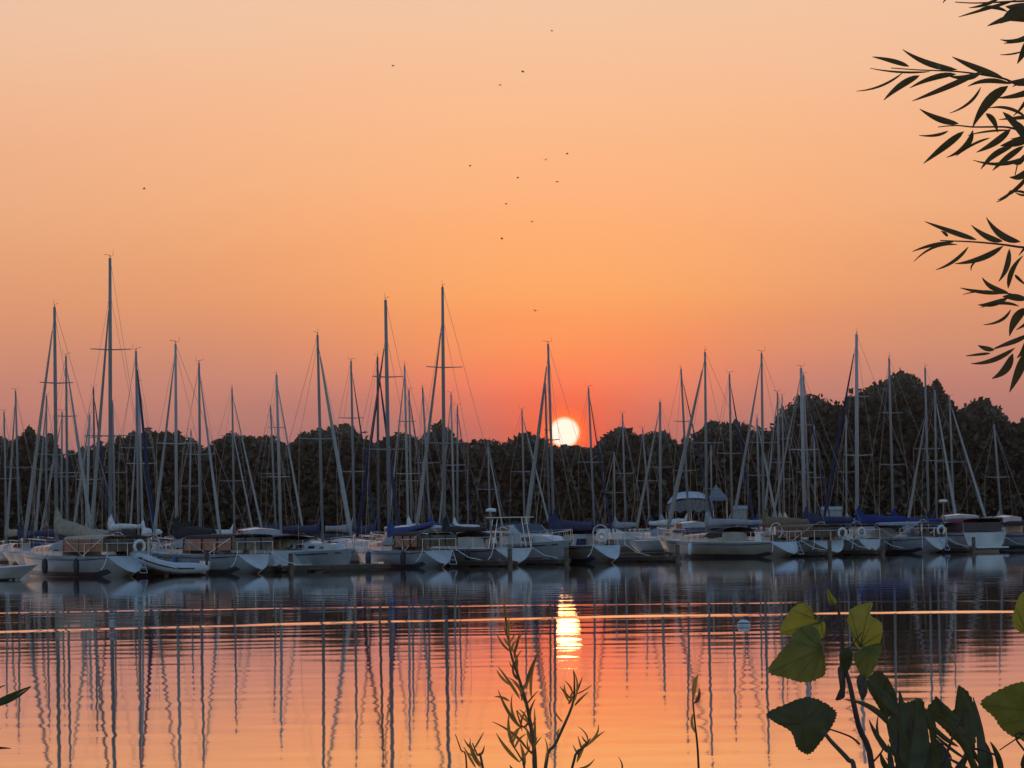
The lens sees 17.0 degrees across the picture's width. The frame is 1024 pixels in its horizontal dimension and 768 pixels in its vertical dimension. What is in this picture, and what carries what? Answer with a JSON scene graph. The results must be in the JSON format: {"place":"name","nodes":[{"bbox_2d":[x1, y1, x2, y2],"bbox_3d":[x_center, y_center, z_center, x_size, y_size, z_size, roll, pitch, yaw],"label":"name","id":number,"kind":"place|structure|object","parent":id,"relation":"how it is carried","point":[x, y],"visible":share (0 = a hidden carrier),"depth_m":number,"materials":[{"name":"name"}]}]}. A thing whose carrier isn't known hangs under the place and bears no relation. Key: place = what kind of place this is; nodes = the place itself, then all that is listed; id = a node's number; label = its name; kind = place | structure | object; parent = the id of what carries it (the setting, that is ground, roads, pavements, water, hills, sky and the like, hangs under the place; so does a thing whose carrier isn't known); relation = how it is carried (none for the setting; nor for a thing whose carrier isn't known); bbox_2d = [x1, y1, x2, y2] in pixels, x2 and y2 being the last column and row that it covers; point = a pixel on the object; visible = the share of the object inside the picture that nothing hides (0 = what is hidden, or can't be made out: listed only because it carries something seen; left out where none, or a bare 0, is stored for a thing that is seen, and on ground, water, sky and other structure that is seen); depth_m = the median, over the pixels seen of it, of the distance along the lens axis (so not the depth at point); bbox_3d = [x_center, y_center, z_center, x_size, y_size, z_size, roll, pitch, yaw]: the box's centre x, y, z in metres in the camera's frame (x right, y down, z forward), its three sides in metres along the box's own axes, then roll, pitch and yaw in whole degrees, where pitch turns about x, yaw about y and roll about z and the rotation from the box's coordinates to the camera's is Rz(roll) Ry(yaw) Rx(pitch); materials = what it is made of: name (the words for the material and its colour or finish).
{"place":"outdoors","nodes":[
{"label":"outdoors","id":0,"kind":"place"},
{"bbox_2d":[0,529,1023,767],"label":"lake water","id":1,"kind":"structure","parent":0,"point":[389,668],"depth_m":44.77,"materials":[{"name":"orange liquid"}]},
{"bbox_2d":[0,409,23,561],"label":"sailboat","id":2,"kind":"object","parent":1,"relation":"on","point":[11,533],"visible":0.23,"depth_m":209.29,"materials":[{"name":"metal"}]},
{"bbox_2d":[0,564,37,579],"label":"skiff","id":3,"kind":"object","parent":1,"relation":"on","point":[16,572],"visible":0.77,"depth_m":128.17,"materials":[{"name":"white plastic"}]},
{"bbox_2d":[1,388,47,563],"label":"sailboat","id":4,"kind":"object","parent":1,"relation":"on","point":[13,547],"visible":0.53,"depth_m":196.62,"materials":[{"name":"metal"}]},
{"bbox_2d":[32,393,65,539],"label":"sailboat","id":5,"kind":"object","parent":1,"relation":"on","point":[40,473],"visible":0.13,"depth_m":200.87,"materials":[{"name":"metal"}]},
{"bbox_2d":[9,353,90,564],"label":"sailboat","id":6,"kind":"object","parent":1,"relation":"on","point":[18,558],"visible":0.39,"depth_m":173.55,"materials":[{"name":"metal"}]},
{"bbox_2d":[37,407,95,538],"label":"sailboat","id":7,"kind":"object","parent":1,"relation":"on","point":[52,466],"visible":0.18,"depth_m":210.97,"materials":[{"name":"metal"}]},
{"bbox_2d":[65,385,108,528],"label":"sailboat","id":8,"kind":"object","parent":1,"relation":"on","point":[102,462],"visible":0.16,"depth_m":213.71,"materials":[{"name":"paint"}]},
{"bbox_2d":[73,412,114,534],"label":"sailboat","id":9,"kind":"object","parent":1,"relation":"on","point":[87,479],"visible":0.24,"depth_m":202.62,"materials":[{"name":"white paint"}]},
{"bbox_2d":[21,303,175,576],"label":"sailboat","id":10,"kind":"object","parent":1,"relation":"on","point":[79,550],"visible":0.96,"depth_m":134.87,"materials":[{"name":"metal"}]},
{"bbox_2d":[85,254,171,568],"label":"sailboat","id":11,"kind":"object","parent":1,"relation":"on","point":[112,525],"visible":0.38,"depth_m":147.11,"materials":[{"name":"metal"}]},
{"bbox_2d":[96,400,160,541],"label":"sailboat","id":12,"kind":"object","parent":1,"relation":"on","point":[113,472],"visible":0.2,"depth_m":218.35,"materials":[{"name":"metal"}]},
{"bbox_2d":[108,347,159,553],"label":"sailboat","id":13,"kind":"object","parent":1,"relation":"on","point":[133,531],"visible":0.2,"depth_m":151.94,"materials":[{"name":"metal"}]},
{"bbox_2d":[126,380,171,548],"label":"sailboat","id":14,"kind":"object","parent":1,"relation":"on","point":[145,530],"visible":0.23,"depth_m":177.53,"materials":[{"name":"white paint"}]},
{"bbox_2d":[132,569,169,575],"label":"floating dock","id":15,"kind":"object","parent":1,"relation":"on","point":[152,573],"visible":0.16,"depth_m":134.05,"materials":[{"name":"brown wood"}]},
{"bbox_2d":[129,551,209,574],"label":"inflatable dinghy","id":16,"kind":"object","parent":1,"relation":"on","point":[163,566],"visible":0.91,"depth_m":133.03,"materials":[{"name":"grey rubber"}]},
{"bbox_2d":[152,360,220,548],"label":"sailboat","id":17,"kind":"object","parent":1,"relation":"on","point":[212,474],"visible":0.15,"depth_m":162.40,"materials":[{"name":"metal"}]},
{"bbox_2d":[165,426,216,542],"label":"sailboat","id":18,"kind":"object","parent":1,"relation":"on","point":[190,441],"visible":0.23,"depth_m":216.24,"materials":[{"name":"metal"}]},
{"bbox_2d":[151,340,299,573],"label":"sailboat","id":19,"kind":"object","parent":1,"relation":"on","point":[192,544],"visible":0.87,"depth_m":138.62,"materials":[{"name":"white paint"}]},
{"bbox_2d":[192,388,262,533],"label":"sailboat","id":20,"kind":"object","parent":1,"relation":"on","point":[232,530],"visible":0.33,"depth_m":217.82,"materials":[{"name":"metal"}]},
{"bbox_2d":[240,404,296,533],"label":"sailboat","id":21,"kind":"object","parent":1,"relation":"on","point":[274,524],"visible":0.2,"depth_m":220.05,"materials":[{"name":"metal"}]},
{"bbox_2d":[231,527,311,565],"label":"cabin cruiser","id":22,"kind":"object","parent":1,"relation":"on","point":[274,560],"visible":0.2,"depth_m":145.28,"materials":[{"name":"plastic"}]},
{"bbox_2d":[245,370,303,533],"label":"sailboat","id":23,"kind":"object","parent":1,"relation":"on","point":[279,526],"visible":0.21,"depth_m":204.85,"materials":[{"name":"white paint"}]},
{"bbox_2d":[273,564,296,571],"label":"floating dock","id":24,"kind":"object","parent":1,"relation":"on","point":[279,568],"visible":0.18,"depth_m":138.63,"materials":[{"name":"brown wood"}]},
{"bbox_2d":[288,553,293,571],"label":"mooring post","id":25,"kind":"object","parent":1,"relation":"in","point":[290,559],"visible":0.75,"depth_m":138.32,"materials":[{"name":"brown wood"}]},
{"bbox_2d":[266,331,354,564],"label":"sailboat","id":26,"kind":"object","parent":1,"relation":"on","point":[318,551],"visible":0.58,"depth_m":145.02,"materials":[{"name":"metal"}]},
{"bbox_2d":[259,562,390,572],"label":"floating dock","id":27,"kind":"object","parent":1,"relation":"on","point":[347,567],"visible":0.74,"depth_m":139.87,"materials":[{"name":"brown wood"}]},
{"bbox_2d":[315,358,376,544],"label":"sailboat","id":28,"kind":"object","parent":1,"relation":"on","point":[335,528],"visible":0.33,"depth_m":182.37,"materials":[{"name":"metal"}]},
{"bbox_2d":[327,355,399,559],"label":"sailboat","id":29,"kind":"object","parent":1,"relation":"on","point":[375,528],"visible":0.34,"depth_m":173.90,"materials":[{"name":"paint"}]},
{"bbox_2d":[361,385,428,539],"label":"sailboat","id":30,"kind":"object","parent":1,"relation":"on","point":[411,515],"visible":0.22,"depth_m":224.06,"materials":[{"name":"metal"}]},
{"bbox_2d":[370,525,441,541],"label":"cabin cruiser","id":31,"kind":"object","parent":1,"relation":"on","point":[438,528],"visible":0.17,"depth_m":164.10,"materials":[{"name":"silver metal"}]},
{"bbox_2d":[353,297,480,567],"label":"sailboat","id":32,"kind":"object","parent":1,"relation":"on","point":[403,547],"visible":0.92,"depth_m":148.67,"materials":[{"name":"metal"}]},
{"bbox_2d":[391,361,449,525],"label":"sailboat","id":33,"kind":"object","parent":1,"relation":"on","point":[409,522],"visible":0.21,"depth_m":192.48,"materials":[{"name":"white paint"}]},
{"bbox_2d":[415,385,460,525],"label":"sailboat","id":34,"kind":"object","parent":1,"relation":"on","point":[428,495],"visible":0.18,"depth_m":196.31,"materials":[{"name":"metal"}]},
{"bbox_2d":[431,404,472,523],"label":"sailboat","id":35,"kind":"object","parent":1,"relation":"on","point":[469,507],"visible":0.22,"depth_m":225.78,"materials":[{"name":"metal"}]},
{"bbox_2d":[439,389,485,526],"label":"sailboat","id":36,"kind":"object","parent":1,"relation":"on","point":[455,523],"visible":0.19,"depth_m":212.16,"materials":[{"name":"white paint"}]},
{"bbox_2d":[445,559,514,566],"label":"floating dock","id":37,"kind":"object","parent":1,"relation":"on","point":[498,562],"visible":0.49,"depth_m":148.59,"materials":[{"name":"brown wood"}]},
{"bbox_2d":[467,443,502,530],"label":"sailboat","id":38,"kind":"object","parent":1,"relation":"on","point":[487,524],"visible":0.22,"depth_m":228.05,"materials":[{"name":"metal"}]},
{"bbox_2d":[416,284,555,565],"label":"sailboat","id":39,"kind":"object","parent":1,"relation":"on","point":[471,543],"visible":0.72,"depth_m":152.89,"materials":[{"name":"metal"}]},
{"bbox_2d":[507,548,512,565],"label":"mooring post","id":40,"kind":"object","parent":1,"relation":"in","point":[509,556],"visible":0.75,"depth_m":146.82,"materials":[{"name":"brown wood"}]},
{"bbox_2d":[350,551,671,563],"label":"floating dock","id":41,"kind":"object","parent":1,"relation":"on","point":[620,554],"visible":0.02,"depth_m":174.44,"materials":[{"name":"brown wood"}]},
{"bbox_2d":[488,406,551,534],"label":"sailboat","id":42,"kind":"object","parent":1,"relation":"on","point":[523,519],"visible":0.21,"depth_m":230.46,"materials":[{"name":"metal"}]},
{"bbox_2d":[483,523,572,558],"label":"cabin cruiser","id":43,"kind":"object","parent":1,"relation":"on","point":[544,542],"visible":0.51,"depth_m":154.29,"materials":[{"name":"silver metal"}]},
{"bbox_2d":[517,557,570,564],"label":"floating dock","id":44,"kind":"object","parent":1,"relation":"on","point":[554,561],"visible":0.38,"depth_m":151.41,"materials":[{"name":"brown wood"}]},
{"bbox_2d":[529,384,584,534],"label":"sailboat","id":45,"kind":"object","parent":1,"relation":"on","point":[548,493],"visible":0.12,"depth_m":209.31,"materials":[{"name":"paint"}]},
{"bbox_2d":[564,546,568,564],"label":"mooring post","id":46,"kind":"object","parent":1,"relation":"in","point":[566,555],"visible":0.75,"depth_m":150.32,"materials":[{"name":"brown wood"}]},
{"bbox_2d":[525,341,649,562],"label":"sailboat","id":47,"kind":"object","parent":1,"relation":"on","point":[584,547],"visible":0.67,"depth_m":157.34,"materials":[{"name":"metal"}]},
{"bbox_2d":[561,385,613,543],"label":"sailboat","id":48,"kind":"object","parent":1,"relation":"on","point":[593,520],"visible":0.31,"depth_m":199.57,"materials":[{"name":"metal"}]},
{"bbox_2d":[595,412,647,535],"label":"sailboat","id":49,"kind":"object","parent":1,"relation":"on","point":[600,527],"visible":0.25,"depth_m":239.53,"materials":[{"name":"metal"}]},
{"bbox_2d":[596,452,650,546],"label":"sailboat","id":50,"kind":"object","parent":1,"relation":"on","point":[628,536],"visible":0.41,"depth_m":233.54,"materials":[{"name":"metal"}]},
{"bbox_2d":[614,554,681,561],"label":"floating dock","id":51,"kind":"object","parent":1,"relation":"on","point":[666,558],"visible":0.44,"depth_m":156.91,"materials":[{"name":"brown wood"}]},
{"bbox_2d":[629,427,676,533],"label":"sailboat","id":52,"kind":"object","parent":1,"relation":"on","point":[650,519],"visible":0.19,"depth_m":242.45,"materials":[{"name":"metal"}]},
{"bbox_2d":[634,402,699,539],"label":"sailboat","id":53,"kind":"object","parent":1,"relation":"on","point":[647,536],"visible":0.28,"depth_m":227.40,"materials":[{"name":"metal"}]},
{"bbox_2d":[629,366,713,551],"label":"sailboat","id":54,"kind":"object","parent":1,"relation":"on","point":[642,545],"visible":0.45,"depth_m":200.87,"materials":[{"name":"metal"}]},
{"bbox_2d":[675,544,679,561],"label":"mooring post","id":55,"kind":"object","parent":1,"relation":"in","point":[677,552],"visible":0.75,"depth_m":155.31,"materials":[{"name":"brown wood"}]},
{"bbox_2d":[657,521,724,551],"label":"cabin cruiser","id":56,"kind":"object","parent":1,"relation":"on","point":[697,527],"visible":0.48,"depth_m":189.44,"materials":[{"name":"white plastic"}]},
{"bbox_2d":[693,445,736,518],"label":"sailboat","id":57,"kind":"object","parent":1,"relation":"on","point":[710,456],"visible":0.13,"depth_m":243.46,"materials":[{"name":"metal"}]},
{"bbox_2d":[698,369,757,531],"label":"sailboat","id":58,"kind":"object","parent":1,"relation":"on","point":[731,476],"visible":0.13,"depth_m":191.25,"materials":[{"name":"metal"}]},
{"bbox_2d":[737,619,749,625],"bbox_3d":[3.919,4.053,57.917,0.223,0.165,0.219,-1,-2,0],"label":"mooring buoy","id":59,"kind":"object","parent":1,"relation":"on","point":[742,622],"visible":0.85,"depth_m":57.84,"materials":[{"name":"white plastic"}]},
{"bbox_2d":[664,349,825,557],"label":"sailboat","id":60,"kind":"object","parent":1,"relation":"on","point":[726,542],"visible":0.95,"depth_m":170.79,"materials":[{"name":"metal"}]},
{"bbox_2d":[742,418,776,531],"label":"sailboat","id":61,"kind":"object","parent":1,"relation":"on","point":[758,517],"visible":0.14,"depth_m":207.46,"materials":[{"name":"metal"}]},
{"bbox_2d":[760,390,811,531],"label":"sailboat","id":62,"kind":"object","parent":1,"relation":"on","point":[778,462],"visible":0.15,"depth_m":201.44,"materials":[{"name":"metal"}]},
{"bbox_2d":[761,394,822,526],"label":"sailboat","id":63,"kind":"object","parent":1,"relation":"on","point":[785,514],"visible":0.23,"depth_m":245.96,"materials":[{"name":"metal"}]},
{"bbox_2d":[761,372,829,531],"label":"sailboat","id":64,"kind":"object","parent":1,"relation":"on","point":[806,446],"visible":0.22,"depth_m":214.51,"materials":[{"name":"metal"}]},
{"bbox_2d":[732,347,869,555],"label":"sailboat","id":65,"kind":"object","parent":1,"relation":"on","point":[814,533],"visible":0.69,"depth_m":172.53,"materials":[{"name":"metal"}]},
{"bbox_2d":[791,549,833,555],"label":"floating dock","id":66,"kind":"object","parent":1,"relation":"on","point":[816,553],"visible":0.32,"depth_m":169.00,"materials":[{"name":"brown wood"}]},
{"bbox_2d":[795,425,853,528],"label":"sailboat","id":67,"kind":"object","parent":1,"relation":"on","point":[814,477],"visible":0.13,"depth_m":247.86,"materials":[{"name":"metal"}]},
{"bbox_2d":[768,365,901,554],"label":"sailboat","id":68,"kind":"object","parent":1,"relation":"on","point":[865,542],"visible":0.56,"depth_m":176.82,"materials":[{"name":"white paint"}]},
{"bbox_2d":[827,415,879,527],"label":"sailboat","id":69,"kind":"object","parent":1,"relation":"on","point":[845,428],"visible":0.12,"depth_m":249.93,"materials":[{"name":"metal"}]},
{"bbox_2d":[835,548,885,554],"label":"floating dock","id":70,"kind":"object","parent":1,"relation":"on","point":[871,551],"visible":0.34,"depth_m":172.36,"materials":[{"name":"brown wood"}]},
{"bbox_2d":[823,332,968,552],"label":"sailboat","id":71,"kind":"object","parent":1,"relation":"on","point":[889,527],"visible":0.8,"depth_m":179.47,"materials":[{"name":"white paint"}]},
{"bbox_2d":[861,355,973,551],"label":"sailboat","id":72,"kind":"object","parent":1,"relation":"on","point":[911,533],"visible":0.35,"depth_m":184.77,"materials":[{"name":"metal"}]},
{"bbox_2d":[904,390,956,518],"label":"sailboat","id":73,"kind":"object","parent":1,"relation":"on","point":[935,514],"visible":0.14,"depth_m":201.83,"materials":[{"name":"metal"}]},
{"bbox_2d":[912,395,985,517],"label":"sailboat","id":74,"kind":"object","parent":1,"relation":"on","point":[974,482],"visible":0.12,"depth_m":235.51,"materials":[{"name":"metal"}]},
{"bbox_2d":[938,546,976,551],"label":"floating dock","id":75,"kind":"object","parent":1,"relation":"on","point":[960,549],"visible":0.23,"depth_m":178.04,"materials":[{"name":"brown wood"}]},
{"bbox_2d":[907,365,1023,544],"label":"sailboat","id":76,"kind":"object","parent":1,"relation":"on","point":[929,516],"visible":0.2,"depth_m":187.52,"materials":[{"name":"metal"}]},
{"bbox_2d":[930,514,1008,551],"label":"cabin cruiser","id":77,"kind":"object","parent":1,"relation":"on","point":[959,531],"visible":0.69,"depth_m":179.53,"materials":[{"name":"white plastic"}]},
{"bbox_2d":[959,421,1023,526],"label":"sailboat","id":78,"kind":"object","parent":1,"relation":"on","point":[1000,512],"visible":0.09,"depth_m":191.92,"materials":[{"name":"metal"}]},
{"bbox_2d":[991,515,1023,549],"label":"cabin cruiser","id":79,"kind":"object","parent":1,"relation":"on","point":[1012,527],"visible":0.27,"depth_m":184.10,"materials":[{"name":"white plastic"}]},
{"bbox_2d":[0,498,1023,544],"bbox_3d":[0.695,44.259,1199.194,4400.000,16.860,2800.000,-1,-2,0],"label":"ground","id":80,"kind":"structure","parent":0,"point":[163,536],"depth_m":526.30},
{"bbox_2d":[0,685,30,748],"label":"bank willow","id":81,"kind":"object","parent":80,"relation":"on","point":[8,698],"visible":1,"depth_m":4.19,"materials":[{"name":"green plant"}]},
{"bbox_2d":[139,431,188,530],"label":"shore tree","id":82,"kind":"object","parent":80,"relation":"on","point":[163,483],"visible":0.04,"depth_m":539.24,"materials":[{"name":"green plant"}]},
{"bbox_2d":[243,436,277,518],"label":"shore tree","id":83,"kind":"object","parent":80,"relation":"on","point":[268,442],"visible":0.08,"depth_m":536.89,"materials":[{"name":"green plant"}]},
{"bbox_2d":[325,433,359,519],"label":"shore tree","id":84,"kind":"object","parent":80,"relation":"on","point":[343,477],"visible":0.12,"depth_m":532.94,"materials":[{"name":"green plant"}]},
{"bbox_2d":[462,441,509,514],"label":"shore tree","id":85,"kind":"object","parent":80,"relation":"on","point":[483,445],"visible":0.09,"depth_m":533.39,"materials":[{"name":"green plant"}]},
{"bbox_2d":[0,368,1023,537],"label":"woodland","id":86,"kind":"object","parent":80,"relation":"on","point":[975,432],"visible":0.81,"depth_m":525.73,"materials":[{"name":"green plant"}]},
{"bbox_2d":[464,594,622,767],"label":"willow sapling","id":87,"kind":"object","parent":80,"relation":"on","point":[532,738],"visible":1,"depth_m":4.98,"materials":[{"name":"green plant"}]},
{"bbox_2d":[666,491,713,520],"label":"marquee tent","id":88,"kind":"object","parent":80,"relation":"on","point":[680,506],"visible":0.57,"depth_m":514.29,"materials":[{"name":"white fabric"}]},
{"bbox_2d":[690,674,700,767],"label":"lone stalk","id":89,"kind":"object","parent":80,"relation":"on","point":[697,700],"visible":1,"depth_m":5.18,"materials":[{"name":"green plant"}]},
{"bbox_2d":[709,485,727,518],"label":"pop up canopy","id":90,"kind":"object","parent":80,"relation":"on","point":[718,495],"visible":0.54,"depth_m":514.46,"materials":[{"name":"grey fabric"}]},
{"bbox_2d":[733,505,747,526],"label":"shore shed","id":91,"kind":"structure","parent":80,"relation":"on","point":[740,513],"depth_m":518.40,"materials":[{"name":"paint"}]},
{"bbox_2d":[821,506,842,516],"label":"shore shed","id":92,"kind":"structure","parent":80,"relation":"on","point":[835,511],"depth_m":519.41,"materials":[{"name":"paint"}]},
{"bbox_2d":[822,730,855,767],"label":"dead twig","id":93,"kind":"object","parent":80,"relation":"on","point":[846,757],"visible":1,"depth_m":3.88,"materials":[{"name":"grey plant"}]},
{"bbox_2d":[766,588,975,767],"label":"cottonwood sapling","id":94,"kind":"object","parent":80,"relation":"on","point":[805,721],"visible":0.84,"depth_m":3.99,"materials":[{"name":"green plant"}]},
{"bbox_2d":[883,374,933,516],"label":"shore tree","id":95,"kind":"object","parent":80,"relation":"on","point":[905,515],"visible":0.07,"depth_m":543.06,"materials":[{"name":"green plant"}]},
{"bbox_2d":[845,677,1003,767],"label":"willow shrub","id":96,"kind":"object","parent":80,"relation":"on","point":[919,750],"visible":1,"depth_m":3.74,"materials":[{"name":"green plant"}]},
{"bbox_2d":[859,0,1023,391],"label":"willow tree","id":97,"kind":"object","parent":80,"relation":"on","point":[1014,12],"visible":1,"depth_m":4.52,"materials":[{"name":"green plant"}]},
{"bbox_2d":[980,592,1023,767],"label":"cottonwood sapling","id":98,"kind":"object","parent":80,"relation":"on","point":[1004,707],"visible":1,"depth_m":3.99,"materials":[{"name":"green plant"}]},
{"bbox_2d":[0,0,1023,457],"label":"sky","id":99,"kind":"structure","parent":0,"point":[728,186],"materials":[{"name":"orange"}]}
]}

